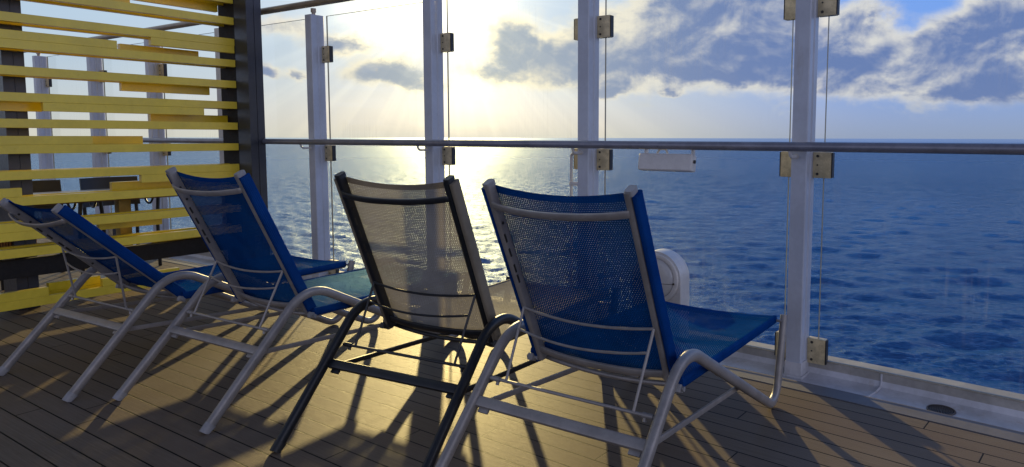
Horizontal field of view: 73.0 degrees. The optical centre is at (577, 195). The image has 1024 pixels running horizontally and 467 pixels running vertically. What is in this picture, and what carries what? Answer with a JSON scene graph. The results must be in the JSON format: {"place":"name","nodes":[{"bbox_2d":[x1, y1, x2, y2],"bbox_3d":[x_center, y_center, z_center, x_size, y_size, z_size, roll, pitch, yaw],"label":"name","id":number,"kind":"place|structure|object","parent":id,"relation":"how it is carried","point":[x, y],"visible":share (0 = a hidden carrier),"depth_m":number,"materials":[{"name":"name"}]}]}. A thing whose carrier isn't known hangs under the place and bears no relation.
{"place":"outdoors","nodes":[
{"label":"outdoors","id":0,"kind":"place"},
{"bbox_2d":[0,260,3,289],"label":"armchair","id":1,"kind":"object","parent":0,"point":[2,284],"visible":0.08,"depth_m":5.03,"materials":[{"name":"black wicker"}]},
{"bbox_2d":[0,238,1023,466],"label":"deck","id":2,"kind":"structure","parent":0,"point":[159,414],"depth_m":2.81,"materials":[{"name":"brown wood"}]},
{"bbox_2d":[0,239,36,246],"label":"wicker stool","id":3,"kind":"object","parent":2,"relation":"on","point":[3,244],"visible":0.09,"depth_m":4.40,"materials":[{"name":"brown wicker"}]},
{"bbox_2d":[32,180,84,273],"bbox_3d":[-4.212,0.280,5.381,0.476,0.766,0.503,3,6,35],"label":"armchair","id":4,"kind":"object","parent":2,"relation":"on","point":[46,185],"visible":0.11,"depth_m":5.55,"materials":[{"name":"black wicker"}]},
{"bbox_2d":[33,189,177,277],"bbox_3d":[-3.537,0.313,5.343,0.660,0.693,1.300,3,6,35],"label":"dining table","id":5,"kind":"object","parent":2,"relation":"on","point":[122,205],"visible":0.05,"depth_m":5.30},
{"bbox_2d":[79,176,161,265],"bbox_3d":[-3.920,0.236,5.907,0.476,0.766,0.503,3,6,35],"label":"armchair","id":6,"kind":"object","parent":2,"relation":"on","point":[94,183],"visible":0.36,"depth_m":5.95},
{"bbox_2d":[0,0,269,311],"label":"slatted screen","id":7,"kind":"object","parent":2,"relation":"on","point":[237,45],"visible":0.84,"depth_m":4.76,"materials":[{"name":"wood"}]},
{"bbox_2d":[0,198,354,401],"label":"sun lounger","id":8,"kind":"object","parent":2,"relation":"on","point":[178,285],"visible":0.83,"depth_m":3.30,"materials":[{"name":"fabric"}]},
{"bbox_2d":[112,167,469,433],"bbox_3d":[-1.292,0.345,3.398,0.675,0.999,1.585,3,6,31],"label":"sun lounger","id":9,"kind":"object","parent":2,"relation":"on","point":[296,293],"visible":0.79,"depth_m":3.05,"materials":[{"name":"fabric"}]},
{"bbox_2d":[270,171,618,466],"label":"sun lounger","id":10,"kind":"object","parent":2,"relation":"on","point":[455,311],"visible":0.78,"depth_m":2.60,"materials":[{"name":"fabric"}]},
{"bbox_2d":[47,238,1023,443],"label":"deck margin","id":11,"kind":"object","parent":2,"relation":"attached to","point":[958,422],"visible":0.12,"depth_m":2.90,"materials":[{"name":"grey metal"}]},
{"bbox_2d":[69,236,1023,431],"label":"gutter","id":12,"kind":"object","parent":2,"relation":"in","point":[1003,417],"visible":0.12,"depth_m":3.09,"materials":[{"name":"grey metal"}]},
{"bbox_2d":[32,53,56,215],"bbox_3d":[-6.199,-0.596,7.949,0.251,2.099,0.217,3,6,33],"label":"rail post","id":13,"kind":"object","parent":12,"relation":"on","point":[41,85],"visible":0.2,"depth_m":7.92,"materials":[{"name":"metal"}]},
{"bbox_2d":[86,57,115,235],"bbox_3d":[-5.059,-0.530,7.211,0.251,2.099,0.217,3,6,33],"label":"rail post","id":14,"kind":"object","parent":12,"relation":"on","point":[97,89],"visible":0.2,"depth_m":7.20,"materials":[{"name":"metal"}]},
{"bbox_2d":[144,39,170,230],"bbox_3d":[-4.044,-0.472,6.554,0.251,2.099,0.217,3,6,33],"label":"rail post","id":15,"kind":"object","parent":12,"relation":"on","point":[157,69],"visible":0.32,"depth_m":6.55,"materials":[{"name":"metal"}]},
{"bbox_2d":[214,28,227,260],"bbox_3d":[-3.038,-0.414,5.903,0.251,2.099,0.217,3,6,33],"label":"rail post","id":16,"kind":"object","parent":12,"relation":"on","point":[218,77],"visible":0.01,"depth_m":5.86,"materials":[{"name":"metal"}]},
{"bbox_2d":[300,8,338,277],"bbox_3d":[-2.006,-0.355,5.235,0.251,2.099,0.217,3,6,33],"label":"rail post","id":17,"kind":"object","parent":12,"relation":"on","point":[319,54],"visible":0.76,"depth_m":5.24,"materials":[{"name":"metal"}]},
{"bbox_2d":[417,0,455,301],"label":"rail post","id":18,"kind":"object","parent":12,"relation":"on","point":[437,42],"visible":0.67,"depth_m":4.54,"materials":[{"name":"metal"}]},
{"bbox_2d":[571,0,613,328],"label":"rail post","id":19,"kind":"object","parent":12,"relation":"on","point":[591,26],"visible":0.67,"depth_m":3.88,"materials":[{"name":"metal"}]},
{"bbox_2d":[569,153,577,331],"bbox_3d":[-0.010,0.277,3.981,0.080,1.053,0.017,3,6,34],"label":"cable conduit","id":20,"kind":"object","parent":19,"relation":"attached to","point":[571,183],"visible":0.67,"depth_m":3.96,"materials":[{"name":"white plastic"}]},
{"bbox_2d":[633,249,688,353],"bbox_3d":[0.438,0.562,3.685,0.286,0.538,0.139,4,6,35],"label":"pedestal lamp","id":21,"kind":"object","parent":12,"relation":"on","point":[673,271],"visible":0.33,"depth_m":3.59,"materials":[{"name":"white plastic"}]},
{"bbox_2d":[774,0,839,380],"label":"rail post","id":22,"kind":"object","parent":12,"relation":"on","point":[803,348],"visible":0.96,"depth_m":3.21,"materials":[{"name":"metal"}]},
{"bbox_2d":[24,0,353,52],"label":"top rail","id":23,"kind":"object","parent":22,"relation":"on","point":[289,7],"visible":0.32,"depth_m":5.39,"materials":[{"name":"grey metal"}]},
{"bbox_2d":[143,138,1023,154],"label":"handrail","id":24,"kind":"object","parent":22,"relation":"attached to","point":[973,148],"visible":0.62,"depth_m":3.40,"materials":[{"name":"grey metal"}]},
{"bbox_2d":[638,149,695,171],"bbox_3d":[0.459,-0.181,3.513,0.312,0.122,0.071,4,6,35],"label":"box floodlight","id":25,"kind":"object","parent":24,"relation":"hanging from","point":[656,161],"visible":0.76,"depth_m":3.48,"materials":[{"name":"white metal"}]},
{"bbox_2d":[868,374,882,396],"bbox_3d":[1.320,0.855,3.068,0.186,0.075,0.011,-5,7,-44],"label":"weld seam","id":26,"kind":"object","parent":12,"relation":"on","point":[878,389],"visible":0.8,"depth_m":3.11,"materials":[{"name":"grey metal"}]},
{"bbox_2d":[926,404,955,415],"bbox_3d":[1.528,0.901,2.890,0.112,0.006,0.112,4,6,39],"label":"floor drain","id":27,"kind":"object","parent":12,"relation":"in","point":[943,409],"visible":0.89,"depth_m":2.89,"materials":[{"name":"metal"}]},
{"bbox_2d":[435,179,787,466],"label":"sun lounger","id":28,"kind":"object","parent":2,"relation":"on","point":[641,355],"visible":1,"depth_m":2.17,"materials":[{"name":"fabric"}]},
{"bbox_2d":[20,0,1023,138],"label":"sky","id":29,"kind":"structure","parent":0,"point":[898,69],"materials":[{"name":"blue"}]},
{"bbox_2d":[30,137,1023,393],"bbox_3d":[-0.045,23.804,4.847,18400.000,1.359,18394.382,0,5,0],"label":"sea","id":30,"kind":"structure","parent":0,"point":[920,255],"depth_m":184.69,"materials":[{"name":"liquid"}]},
{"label":"ship hull","id":31,"kind":"structure","parent":30,"relation":"on","visible":0},
{"bbox_2d":[74,232,1023,411],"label":"kerb","id":32,"kind":"structure","parent":31,"relation":"on","point":[946,390],"depth_m":3.07,"materials":[{"name":"white metal"}]},
{"bbox_2d":[47,55,56,179],"bbox_3d":[-5.580,-0.583,7.654,1.196,1.962,0.011,3,6,33],"label":"glass pane","id":33,"kind":"object","parent":32,"relation":"on","point":[51,116],"visible":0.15,"depth_m":7.96,"materials":[{"name":"grey"}]},
{"bbox_2d":[102,42,143,212],"bbox_3d":[-4.502,-0.521,6.957,1.046,1.962,0.011,3,6,33],"label":"glass pane","id":34,"kind":"object","parent":32,"relation":"on","point":[106,115],"visible":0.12,"depth_m":7.21,"materials":[{"name":"grey"}]},
{"bbox_2d":[161,32,213,228],"bbox_3d":[-3.491,-0.463,6.303,1.036,1.962,0.011,3,6,33],"label":"glass pane","id":35,"kind":"object","parent":32,"relation":"on","point":[167,156],"visible":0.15,"depth_m":6.59,"materials":[{"name":"grey"}]},
{"bbox_2d":[326,2,421,278],"bbox_3d":[-1.441,-0.345,4.976,1.066,1.962,0.011,3,6,33],"label":"glass pane","id":36,"kind":"object","parent":32,"relation":"on","point":[329,117],"visible":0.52,"depth_m":5.24,"materials":[{"name":"grey"}]},
{"bbox_2d":[446,0,515,303],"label":"glass pane","id":37,"kind":"object","parent":32,"relation":"on","point":[448,84],"visible":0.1,"depth_m":4.56,"materials":[{"name":"grey"}]},
{"bbox_2d":[604,0,793,350],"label":"glass pane","id":38,"kind":"object","parent":32,"relation":"on","point":[788,177],"visible":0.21,"depth_m":3.37,"materials":[{"name":"grey"}]},
{"bbox_2d":[818,16,1023,401],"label":"glass pane","id":39,"kind":"object","parent":32,"relation":"on","point":[821,266],"visible":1,"depth_m":3.18,"materials":[{"name":"grey"}]}
]}

